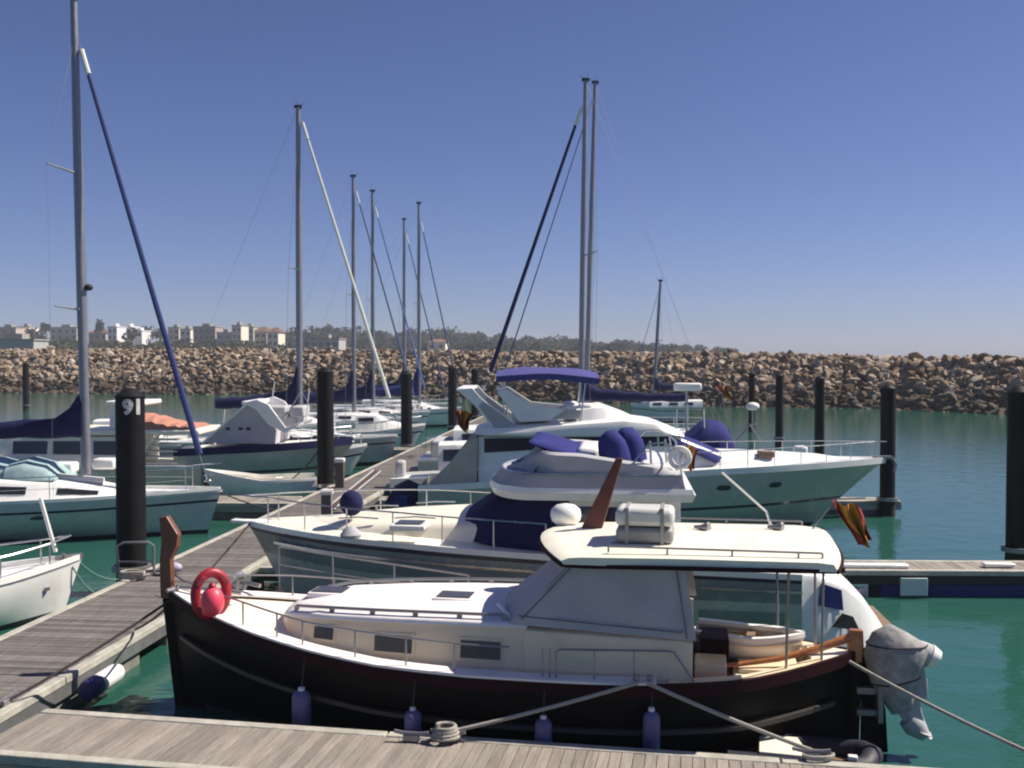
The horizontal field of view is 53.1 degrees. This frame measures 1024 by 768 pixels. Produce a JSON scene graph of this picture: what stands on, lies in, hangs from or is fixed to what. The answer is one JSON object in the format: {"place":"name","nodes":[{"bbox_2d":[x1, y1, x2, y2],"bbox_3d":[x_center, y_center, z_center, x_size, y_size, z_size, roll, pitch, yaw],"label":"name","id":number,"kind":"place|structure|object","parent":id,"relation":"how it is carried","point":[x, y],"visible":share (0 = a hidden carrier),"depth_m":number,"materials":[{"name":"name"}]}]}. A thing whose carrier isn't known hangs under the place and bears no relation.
{"place":"outdoors","nodes":[
{"label":"outdoors","id":0,"kind":"place"},
{"bbox_2d":[88,347,671,357],"bbox_3d":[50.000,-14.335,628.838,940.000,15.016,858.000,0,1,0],"label":"hill","id":1,"kind":"structure","parent":0,"point":[458,354],"depth_m":426.36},
{"bbox_2d":[0,324,27,337],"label":"house","id":2,"kind":"structure","parent":1,"relation":"on","point":[9,329],"depth_m":469.70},
{"bbox_2d":[0,334,49,349],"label":"house","id":3,"kind":"structure","parent":1,"relation":"on","point":[19,341],"depth_m":229.91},
{"bbox_2d":[24,327,45,336],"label":"tree","id":4,"kind":"object","parent":1,"relation":"on","point":[32,332],"visible":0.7,"depth_m":458.83,"materials":[{"name":"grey plant"}]},
{"bbox_2d":[50,325,77,341],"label":"house","id":5,"kind":"structure","parent":1,"relation":"on","point":[66,332],"depth_m":499.54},
{"bbox_2d":[89,329,107,347],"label":"house","id":6,"kind":"structure","parent":1,"relation":"on","point":[93,335],"depth_m":489.80,"materials":[{"name":"paint"}]},
{"bbox_2d":[94,319,104,340],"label":"tree","id":7,"kind":"object","parent":1,"relation":"on","point":[99,326],"visible":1,"depth_m":468.77,"materials":[{"name":"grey plant"}]},
{"bbox_2d":[107,324,126,345],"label":"house","id":8,"kind":"structure","parent":1,"relation":"on","point":[115,331],"depth_m":454.80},
{"bbox_2d":[121,327,139,341],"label":"tree","id":9,"kind":"object","parent":1,"relation":"on","point":[130,335],"visible":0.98,"depth_m":438.80,"materials":[{"name":"green plant"}]},
{"bbox_2d":[133,327,150,346],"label":"house","id":10,"kind":"structure","parent":1,"relation":"on","point":[144,337],"depth_m":463.96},
{"bbox_2d":[0,334,295,353],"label":"scrub","id":11,"kind":"object","parent":1,"relation":"on","point":[72,344],"visible":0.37,"depth_m":409.50,"materials":[{"name":"green plant"}]},
{"bbox_2d":[167,324,185,341],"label":"house","id":12,"kind":"structure","parent":1,"relation":"on","point":[174,333],"depth_m":479.61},
{"bbox_2d":[179,326,192,343],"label":"house","id":13,"kind":"structure","parent":1,"relation":"on","point":[187,333],"depth_m":464.62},
{"bbox_2d":[192,324,223,346],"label":"house","id":14,"kind":"structure","parent":1,"relation":"on","point":[200,333],"depth_m":449.67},
{"bbox_2d":[216,329,231,346],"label":"house","id":15,"kind":"structure","parent":1,"relation":"on","point":[225,335],"depth_m":439.69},
{"bbox_2d":[231,322,248,343],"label":"house","id":16,"kind":"structure","parent":1,"relation":"on","point":[240,331],"depth_m":434.89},
{"bbox_2d":[248,324,259,342],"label":"house","id":17,"kind":"structure","parent":1,"relation":"on","point":[252,327],"depth_m":469.49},
{"bbox_2d":[253,327,269,346],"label":"house","id":18,"kind":"structure","parent":1,"relation":"on","point":[260,334],"depth_m":439.72,"materials":[{"name":"paint"}]},
{"bbox_2d":[267,327,285,348],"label":"house","id":19,"kind":"structure","parent":1,"relation":"on","point":[275,336],"depth_m":429.83,"materials":[{"name":"paint"}]},
{"bbox_2d":[303,334,346,350],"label":"house","id":20,"kind":"structure","parent":1,"relation":"on","point":[323,341],"depth_m":329.94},
{"bbox_2d":[427,339,449,350],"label":"house","id":21,"kind":"structure","parent":1,"relation":"on","point":[441,344],"depth_m":419.87,"materials":[{"name":"paint"}]},
{"bbox_2d":[285,324,738,355],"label":"wood","id":22,"kind":"object","parent":1,"relation":"on","point":[476,342],"visible":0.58,"depth_m":568.22,"materials":[{"name":"green plant"}]},
{"bbox_2d":[0,354,1018,410],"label":"breakwater bank","id":23,"kind":"structure","parent":0,"point":[862,378],"depth_m":110.75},
{"bbox_2d":[0,345,1023,413],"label":"breakwater rocks","id":24,"kind":"object","parent":23,"relation":"on","point":[759,364],"visible":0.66,"depth_m":118.84,"materials":[{"name":"stone"}]},
{"bbox_2d":[0,393,1023,767],"bbox_3d":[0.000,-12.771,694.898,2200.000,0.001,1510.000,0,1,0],"label":"water","id":25,"kind":"structure","parent":0,"point":[950,481],"depth_m":25.05,"materials":[{"name":"liquid"}]},
{"bbox_2d":[22,362,30,410],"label":"mooring pile","id":26,"kind":"object","parent":25,"relation":"in","point":[26,405],"visible":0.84,"depth_m":89.81,"materials":[{"name":"metal"}]},
{"bbox_2d":[0,497,82,630],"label":"boat","id":27,"kind":"object","parent":25,"relation":"on","point":[32,589],"visible":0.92,"depth_m":17.72,"materials":[{"name":"white plastic"}]},
{"bbox_2d":[0,399,220,485],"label":"motor boat","id":28,"kind":"object","parent":25,"relation":"on","point":[103,442],"visible":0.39,"depth_m":35.63,"materials":[{"name":"white plastic"}]},
{"bbox_2d":[0,0,222,541],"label":"sailing yacht","id":29,"kind":"object","parent":25,"relation":"on","point":[82,505],"visible":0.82,"depth_m":26.47,"materials":[{"name":"metal"}]},
{"bbox_2d":[0,486,26,494],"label":"window","id":30,"kind":"structure","parent":29,"relation":"in","point":[22,490],"depth_m":25.68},
{"bbox_2d":[57,488,98,494],"bbox_3d":[-11.014,2.720,25.981,0.993,0.203,0.096,0,1,-17],"label":"window","id":31,"kind":"structure","parent":29,"relation":"in","point":[66,491],"depth_m":25.96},
{"bbox_2d":[111,388,150,582],"bbox_3d":[-7.485,3.084,20.133,0.740,6.027,0.740,0,1,0],"label":"mooring pile","id":32,"kind":"object","parent":25,"relation":"in","point":[130,460],"visible":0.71,"depth_m":19.87,"materials":[{"name":"metal"}]},
{"bbox_2d":[93,419,187,439],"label":"cabin boat","id":33,"kind":"object","parent":25,"relation":"on","point":[101,422],"visible":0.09,"depth_m":44.45,"materials":[{"name":"white plastic"}]},
{"bbox_2d":[0,405,511,733],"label":"walkway pontoon","id":34,"kind":"object","parent":25,"relation":"on","point":[37,650],"visible":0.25,"depth_m":15.85,"materials":[{"name":"grey wood"}]},
{"bbox_2d":[0,690,16,706],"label":"cleat","id":35,"kind":"object","parent":34,"relation":"on","point":[4,701],"visible":1,"depth_m":12.07,"materials":[{"name":"metal"}]},
{"bbox_2d":[77,664,124,700],"bbox_3d":[-5.453,3.959,13.704,0.280,0.276,1.026,0,1,5],"label":"fender","id":36,"kind":"object","parent":34,"relation":"attached to","point":[96,685],"visible":1,"depth_m":13.40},
{"bbox_2d":[117,569,149,579],"bbox_3d":[-7.004,3.523,18.945,0.614,0.181,0.358,0,1,0],"label":"rope coil","id":37,"kind":"object","parent":34,"relation":"on","point":[130,574],"visible":1,"depth_m":18.81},
{"bbox_2d":[116,541,181,575],"bbox_3d":[-6.892,3.294,19.418,1.206,0.646,0.083,0,1,-7],"label":"boarding ladder","id":38,"kind":"object","parent":34,"relation":"on","point":[153,570],"visible":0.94,"depth_m":19.37,"materials":[{"name":"metal"}]},
{"bbox_2d":[320,489,333,514],"bbox_3d":[-4.818,3.090,26.666,0.320,0.690,0.240,0,1,0],"label":"service pedestal","id":39,"kind":"object","parent":34,"relation":"on","point":[325,498],"visible":0.6,"depth_m":26.57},
{"bbox_2d":[334,458,344,487],"bbox_3d":[-5.462,2.819,32.474,0.320,0.940,0.240,0,1,0],"label":"service pedestal","id":40,"kind":"object","parent":34,"relation":"on","point":[339,473],"visible":1,"depth_m":32.38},
{"bbox_2d":[333,469,380,510],"bbox_3d":[-4.151,2.786,26.978,1.390,0.962,0.440,-1,2,-36],"label":"gangway","id":41,"kind":"object","parent":34,"relation":"on","point":[370,476],"visible":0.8,"depth_m":27.09,"materials":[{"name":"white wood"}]},
{"bbox_2d":[212,496,301,519],"bbox_3d":[-16.136,3.724,30.253,19.748,0.742,1.500,0,1,3],"label":"finger pontoon","id":42,"kind":"object","parent":25,"relation":"on","point":[228,508],"visible":0.2,"depth_m":29.20,"materials":[{"name":"grey wood"}]},
{"bbox_2d":[205,469,316,497],"bbox_3d":[-8.100,3.310,32.993,3.500,1.233,1.780,0,1,-14],"label":"rowing dinghy","id":43,"kind":"object","parent":25,"relation":"on","point":[232,483],"visible":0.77,"depth_m":32.41,"materials":[{"name":"plastic"}]},
{"bbox_2d":[173,381,355,485],"bbox_3d":[-8.725,1.979,37.076,6.150,4.190,3.060,0,1,-1],"label":"sport cruiser","id":44,"kind":"object","parent":25,"relation":"on","point":[253,436],"visible":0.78,"depth_m":35.75,"materials":[{"name":"white plastic"}]},
{"bbox_2d":[159,101,398,465],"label":"sailing boat","id":45,"kind":"object","parent":25,"relation":"on","point":[379,448],"visible":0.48,"depth_m":43.82,"materials":[{"name":"metal"}]},
{"bbox_2d":[294,412,341,428],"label":"cabin boat","id":46,"kind":"object","parent":25,"relation":"on","point":[336,421],"visible":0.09,"depth_m":54.88,"materials":[{"name":"white plastic"}]},
{"bbox_2d":[316,367,334,490],"bbox_3d":[-6.059,2.608,33.276,0.720,6.323,0.720,0,1,0],"label":"mooring pile","id":47,"kind":"object","parent":25,"relation":"in","point":[325,430],"visible":0.56,"depth_m":33.02,"materials":[{"name":"metal"}]},
{"bbox_2d":[290,430,366,477],"bbox_3d":[-8.292,2.869,39.684,5.400,2.179,2.112,0,1,-3],"label":"cabin boat","id":48,"kind":"object","parent":25,"relation":"on","point":[353,454],"visible":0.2,"depth_m":39.60,"materials":[{"name":"white plastic"}]},
{"bbox_2d":[274,174,418,430],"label":"sailing boat","id":49,"kind":"object","parent":25,"relation":"on","point":[346,394],"visible":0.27,"depth_m":57.80,"materials":[{"name":"metal"}]},
{"bbox_2d":[303,188,429,431],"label":"sailing boat","id":50,"kind":"object","parent":25,"relation":"on","point":[366,391],"visible":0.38,"depth_m":63.80,"materials":[{"name":"metal"}]},
{"bbox_2d":[334,413,425,446],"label":"cabin boat","id":51,"kind":"object","parent":25,"relation":"on","point":[389,427],"visible":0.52,"depth_m":51.43,"materials":[{"name":"white plastic"}]},
{"bbox_2d":[334,217,447,406],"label":"sailing boat","id":52,"kind":"object","parent":25,"relation":"on","point":[398,383],"visible":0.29,"depth_m":75.80,"materials":[{"name":"metal"}]},
{"bbox_2d":[339,202,461,426],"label":"sailing boat","id":53,"kind":"object","parent":25,"relation":"on","point":[437,416],"visible":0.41,"depth_m":68.79,"materials":[{"name":"metal"}]},
{"bbox_2d":[392,447,412,456],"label":"finger pontoon","id":54,"kind":"object","parent":25,"relation":"on","point":[397,450],"visible":0.04,"depth_m":46.53,"materials":[{"name":"wood"}]},
{"bbox_2d":[399,371,413,446],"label":"mooring pile","id":55,"kind":"object","parent":25,"relation":"in","point":[406,408],"visible":0.69,"depth_m":48.42,"materials":[{"name":"metal"}]},
{"bbox_2d":[390,440,466,492],"bbox_3d":[-1.300,2.969,32.684,5.000,2.329,1.960,0,1,0],"label":"cabin boat","id":56,"kind":"object","parent":25,"relation":"on","point":[448,451],"visible":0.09,"depth_m":32.03,"materials":[{"name":"white plastic"}]},
{"bbox_2d":[447,365,456,430],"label":"mooring pile","id":57,"kind":"object","parent":25,"relation":"in","point":[452,394],"visible":0.62,"depth_m":61.81,"materials":[{"name":"metal"}]},
{"bbox_2d":[0,708,928,767],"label":"finger pontoon","id":58,"kind":"object","parent":25,"relation":"on","point":[53,738],"visible":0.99,"depth_m":10.71,"materials":[{"name":"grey wood"}]},
{"bbox_2d":[394,729,428,741],"bbox_3d":[-1.074,3.757,10.945,0.387,0.122,0.060,0,1,10],"label":"cleat","id":59,"kind":"object","parent":58,"relation":"on","point":[411,736],"visible":1,"depth_m":10.92,"materials":[{"name":"metal"}]},
{"bbox_2d":[430,728,465,741],"bbox_3d":[-0.685,3.756,10.963,0.387,0.122,0.060,0,1,10],"label":"cleat","id":60,"kind":"object","parent":58,"relation":"on","point":[463,732],"visible":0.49,"depth_m":10.93,"materials":[{"name":"metal"}]},
{"bbox_2d":[430,721,461,741],"bbox_3d":[-0.704,3.711,10.946,0.342,0.188,0.287,0,1,0],"label":"rope coil","id":61,"kind":"object","parent":60,"relation":"on","point":[445,731],"visible":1,"depth_m":10.86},
{"bbox_2d":[792,746,830,758],"bbox_3d":[3.059,3.769,10.455,0.387,0.122,0.060,0,1,10],"label":"cleat","id":62,"kind":"object","parent":58,"relation":"on","point":[816,752],"visible":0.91,"depth_m":10.43,"materials":[{"name":"metal"}]},
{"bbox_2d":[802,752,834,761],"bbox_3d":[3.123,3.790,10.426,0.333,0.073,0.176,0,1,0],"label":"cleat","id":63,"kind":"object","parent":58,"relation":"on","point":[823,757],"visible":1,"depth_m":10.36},
{"bbox_2d":[471,368,479,420],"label":"mooring pile","id":64,"kind":"object","parent":25,"relation":"in","point":[475,380],"visible":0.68,"depth_m":72.82,"materials":[{"name":"metal"}]},
{"bbox_2d":[159,458,887,753],"bbox_3d":[-0.117,2.822,12.775,9.219,3.820,2.990,0,1,10],"label":"motor launch","id":65,"kind":"object","parent":25,"relation":"on","point":[588,608],"visible":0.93,"depth_m":11.71,"materials":[{"name":"black wood"}]},
{"bbox_2d":[9,600,170,700],"bbox_3d":[-5.234,3.296,12.808,2.078,0.902,0.034,-1,2,-44],"label":"mooring rope","id":66,"kind":"object","parent":65,"relation":"attached to","point":[86,654],"visible":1,"depth_m":12.75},
{"bbox_2d":[190,568,231,619],"bbox_3d":[-3.760,2.624,12.798,0.530,0.660,0.125,-1,2,-36],"label":"life ring","id":67,"kind":"object","parent":65,"relation":"hanging from","point":[219,575],"visible":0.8,"depth_m":12.72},
{"bbox_2d":[200,582,224,616],"bbox_3d":[-3.674,2.646,12.560,0.290,0.415,0.276,0,1,10],"label":"ball fender","id":68,"kind":"object","parent":65,"relation":"hanging from","point":[212,601],"visible":1,"depth_m":12.47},
{"bbox_2d":[292,658,310,725],"bbox_3d":[-2.435,3.564,11.841,0.217,0.837,0.220,-1,2,-30],"label":"fender","id":69,"kind":"object","parent":65,"relation":"hanging from","point":[301,705],"visible":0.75,"depth_m":11.76,"materials":[{"name":"plastic"}]},
{"bbox_2d":[312,624,335,643],"bbox_3d":[-2.259,2.987,12.273,0.337,0.213,0.075,1,2,22],"label":"window","id":70,"kind":"structure","parent":65,"relation":"in","point":[319,633],"depth_m":12.26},
{"bbox_2d":[372,631,414,656],"bbox_3d":[-1.390,3.043,11.982,0.534,0.261,0.064,0,1,14],"label":"window frame","id":71,"kind":"structure","parent":65,"relation":"in","point":[381,644],"depth_m":11.97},
{"bbox_2d":[404,680,420,731],"bbox_3d":[-1.104,3.636,11.394,0.190,0.749,0.187,-1,2,-40],"label":"fender","id":72,"kind":"object","parent":65,"relation":"hanging from","point":[412,718],"visible":0.66,"depth_m":11.33,"materials":[{"name":"plastic"}]},
{"bbox_2d":[457,637,503,662],"bbox_3d":[-0.361,3.051,11.743,0.541,0.270,0.055,0,1,11],"label":"window frame","id":73,"kind":"structure","parent":65,"relation":"in","point":[465,653],"depth_m":11.73,"materials":[{"name":"plastic"}]},
{"bbox_2d":[535,689,551,741],"bbox_3d":[0.340,3.663,11.111,0.187,0.736,0.190,-1,2,-30],"label":"fender","id":74,"kind":"object","parent":65,"relation":"hanging from","point":[543,728],"visible":0.66,"depth_m":11.04,"materials":[{"name":"plastic"}]},
{"bbox_2d":[458,681,637,730],"bbox_3d":[0.337,3.476,11.009,2.056,0.542,0.042,0,1,-3],"label":"mooring rope","id":75,"kind":"object","parent":65,"relation":"attached to","point":[557,705],"visible":0.96,"depth_m":11.00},
{"bbox_2d":[611,502,674,544],"bbox_3d":[1.533,1.652,11.939,0.715,0.480,0.506,0,1,10],"label":"life raft","id":76,"kind":"object","parent":65,"relation":"on","point":[645,523],"visible":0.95,"depth_m":11.71,"materials":[{"name":"plastic"}]},
{"bbox_2d":[643,691,659,748],"bbox_3d":[1.501,3.649,11.019,0.190,0.696,0.187,-1,2,-40],"label":"fender","id":77,"kind":"object","parent":65,"relation":"hanging from","point":[651,728],"visible":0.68,"depth_m":10.95,"materials":[{"name":"plastic"}]},
{"bbox_2d":[646,681,811,750],"bbox_3d":[2.257,3.483,10.750,1.722,0.541,0.042,1,2,21],"label":"mooring rope","id":78,"kind":"object","parent":65,"relation":"attached to","point":[724,716],"visible":1,"depth_m":10.73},
{"bbox_2d":[693,618,805,660],"bbox_3d":[2.929,3.215,12.599,1.320,0.430,0.740,0,1,17],"label":"seat","id":79,"kind":"object","parent":65,"relation":"on","point":[747,640],"visible":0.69,"depth_m":12.36,"materials":[{"name":"white plastic"}]},
{"bbox_2d":[812,497,871,547],"bbox_3d":[4.055,1.722,12.725,0.826,0.624,0.198,0,1,-5],"label":"flag","id":80,"kind":"object","parent":65,"relation":"attached to","point":[852,516],"visible":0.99,"depth_m":12.74,"materials":[{"name":"fabric"}]},
{"bbox_2d":[856,624,941,740],"bbox_3d":[4.477,3.449,11.857,0.934,1.326,0.534,0,1,10],"label":"outboard motor","id":81,"kind":"object","parent":65,"relation":"attached to","point":[898,657],"visible":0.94,"depth_m":11.71,"materials":[{"name":"fabric"}]},
{"bbox_2d":[848,660,1023,751],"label":"mooring rope","id":82,"kind":"object","parent":65,"relation":"attached to","point":[988,733],"visible":1,"depth_m":10.96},
{"bbox_2d":[418,425,678,470],"bbox_3d":[1.595,2.762,36.377,9.611,2.759,3.260,0,1,1],"label":"motor boat","id":83,"kind":"object","parent":25,"relation":"on","point":[428,461],"visible":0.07,"depth_m":35.29,"materials":[{"name":"white plastic"}]},
{"bbox_2d":[231,427,890,647],"bbox_3d":[0.655,2.687,17.365,11.200,3.959,3.442,0,1,6],"label":"motor cruiser","id":84,"kind":"object","parent":25,"relation":"on","point":[502,527],"visible":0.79,"depth_m":16.06,"materials":[{"name":"plastic"}]},
{"bbox_2d":[211,523,249,567],"bbox_3d":[-5.026,3.040,17.078,0.030,1.196,1.848,1,2,30],"label":"mooring rope","id":85,"kind":"object","parent":84,"relation":"attached to","point":[231,545],"visible":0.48,"depth_m":17.46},
{"bbox_2d":[340,490,362,520],"bbox_3d":[-2.705,2.104,17.243,0.400,0.640,0.340,0,1,0],"label":"ball fender","id":86,"kind":"object","parent":84,"relation":"on","point":[351,499],"visible":0.91,"depth_m":17.13,"materials":[{"name":"plastic"}]},
{"bbox_2d":[577,506,617,522],"bbox_3d":[1.367,2.137,16.031,0.700,0.425,0.080,0,1,6],"label":"window","id":87,"kind":"structure","parent":84,"relation":"in","point":[610,517],"depth_m":16.03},
{"bbox_2d":[675,441,697,473],"bbox_3d":[2.746,1.320,16.523,0.515,0.808,0.109,0,1,0],"label":"flag","id":88,"kind":"object","parent":84,"relation":"attached to","point":[693,450],"visible":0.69,"depth_m":16.51,"materials":[{"name":"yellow fabric"}]},
{"bbox_2d":[819,583,843,610],"bbox_3d":[4.838,3.232,15.552,0.392,0.422,0.065,0,1,-5],"label":"window","id":89,"kind":"structure","parent":84,"relation":"in","point":[833,599],"depth_m":15.54,"materials":[{"name":"glass"}]},
{"bbox_2d":[496,78,713,433],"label":"sailing yacht","id":90,"kind":"object","parent":25,"relation":"on","point":[591,230],"visible":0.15,"depth_m":48.76,"materials":[{"name":"metal"}]},
{"bbox_2d":[481,73,734,445],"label":"sailing yacht","id":91,"kind":"object","parent":25,"relation":"on","point":[592,393],"visible":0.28,"depth_m":43.84,"materials":[{"name":"metal"}]},
{"bbox_2d":[377,496,900,513],"bbox_3d":[3.737,3.755,30.603,15.427,0.662,0.840,0,1,1],"label":"finger pontoon","id":92,"kind":"object","parent":25,"relation":"on","point":[868,505],"visible":0.11,"depth_m":30.12,"materials":[{"name":"grey wood"}]},
{"bbox_2d":[259,560,1023,595],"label":"finger pontoon","id":93,"kind":"object","parent":25,"relation":"on","point":[960,577],"visible":0.15,"depth_m":19.81,"materials":[{"name":"grey wood"}]},
{"bbox_2d":[900,578,927,595],"bbox_3d":[7.706,3.890,19.633,0.520,0.340,0.040,0,1,0],"label":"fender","id":94,"kind":"object","parent":93,"relation":"attached to","point":[913,586],"visible":1,"depth_m":19.61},
{"bbox_2d":[981,562,1015,566],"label":"dock fender","id":95,"kind":"object","parent":93,"relation":"on","point":[997,564],"visible":1,"depth_m":19.99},
{"bbox_2d":[418,367,897,526],"bbox_3d":[3.595,1.968,27.963,13.790,4.868,3.630,0,1,1],"label":"flybridge yacht","id":96,"kind":"object","parent":25,"relation":"on","point":[806,488],"visible":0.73,"depth_m":26.65,"materials":[{"name":"white plastic"}]},
{"bbox_2d":[384,480,419,508],"bbox_3d":[-2.853,3.052,27.843,1.160,0.893,2.880,0,1,1],"label":"covered tender","id":97,"kind":"object","parent":96,"relation":"on","point":[404,498],"visible":0.56,"depth_m":27.12,"materials":[{"name":"blue fabric"}]},
{"bbox_2d":[454,407,474,438],"bbox_3d":[-1.250,1.226,27.240,0.568,1.217,0.246,0,1,0],"label":"flag","id":98,"kind":"object","parent":96,"relation":"attached to","point":[463,417],"visible":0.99,"depth_m":27.22,"materials":[{"name":"multicoloured fabric"}]},
{"bbox_2d":[484,438,534,452],"bbox_3d":[0.077,1.589,26.651,1.600,0.399,0.038,0,1,1],"label":"window","id":99,"kind":"structure","parent":96,"relation":"in","point":[490,444],"depth_m":26.65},
{"bbox_2d":[564,437,598,440],"bbox_3d":[1.652,1.540,26.632,1.450,0.329,0.043,0,1,0],"label":"window","id":100,"kind":"structure","parent":96,"relation":"in","point":[580,438],"depth_m":26.63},
{"bbox_2d":[641,437,656,445],"bbox_3d":[3.102,1.511,26.624,1.351,0.289,0.052,0,1,0],"label":"window","id":101,"kind":"structure","parent":96,"relation":"in","point":[646,440],"depth_m":26.63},
{"bbox_2d":[630,277,708,421],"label":"sailing yacht","id":102,"kind":"object","parent":25,"relation":"on","point":[661,411],"visible":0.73,"depth_m":73.67,"materials":[{"name":"metal"}]},
{"bbox_2d":[673,383,807,452],"bbox_3d":[7.150,1.982,38.288,7.700,4.023,2.460,0,1,2],"label":"fishing boat","id":103,"kind":"object","parent":25,"relation":"on","point":[704,429],"visible":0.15,"depth_m":37.85,"materials":[{"name":"white plastic"}]},
{"bbox_2d":[716,382,733,432],"bbox_3d":[7.981,0.920,38.438,0.694,1.966,0.201,0,1,0],"label":"flag","id":104,"kind":"object","parent":103,"relation":"attached to","point":[723,390],"visible":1,"depth_m":38.42,"materials":[{"name":"fabric"}]},
{"bbox_2d":[747,372,755,431],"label":"mooring pile","id":105,"kind":"object","parent":25,"relation":"in","point":[751,386],"visible":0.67,"depth_m":63.88,"materials":[{"name":"metal"}]},
{"bbox_2d":[773,373,784,446],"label":"mooring pile","id":106,"kind":"object","parent":25,"relation":"in","point":[779,409],"visible":0.79,"depth_m":52.88,"materials":[{"name":"metal"}]},
{"bbox_2d":[728,734,882,763],"bbox_3d":[3.235,4.080,11.316,1.642,0.308,0.889,0,1,14],"label":"inflatable tender","id":107,"kind":"object","parent":25,"relation":"on","point":[853,750],"visible":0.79,"depth_m":11.30,"materials":[{"name":"black rubber"}]},
{"bbox_2d":[814,376,824,454],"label":"mooring pile","id":108,"kind":"object","parent":25,"relation":"in","point":[819,424],"visible":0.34,"depth_m":41.88,"materials":[{"name":"metal"}]},
{"bbox_2d":[876,384,897,516],"bbox_3d":[10.992,2.923,29.982,0.610,5.857,0.610,0,1,0],"label":"mooring pile","id":109,"kind":"object","parent":25,"relation":"in","point":[887,499],"visible":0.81,"depth_m":29.78,"materials":[{"name":"metal"}]},
{"bbox_2d":[1001,385,1023,560],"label":"mooring pile","id":110,"kind":"object","parent":25,"relation":"in","point":[1012,547],"visible":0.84,"depth_m":21.88,"materials":[{"name":"metal"}]},
{"bbox_2d":[0,0,1023,361],"label":"sky","id":111,"kind":"structure","parent":0,"point":[826,177],"materials":[{"name":"blue"}]},
{"bbox_2d":[843,562,908,567],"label":"dock fender","id":112,"kind":"object","parent":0,"point":[871,565],"visible":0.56,"depth_m":19.98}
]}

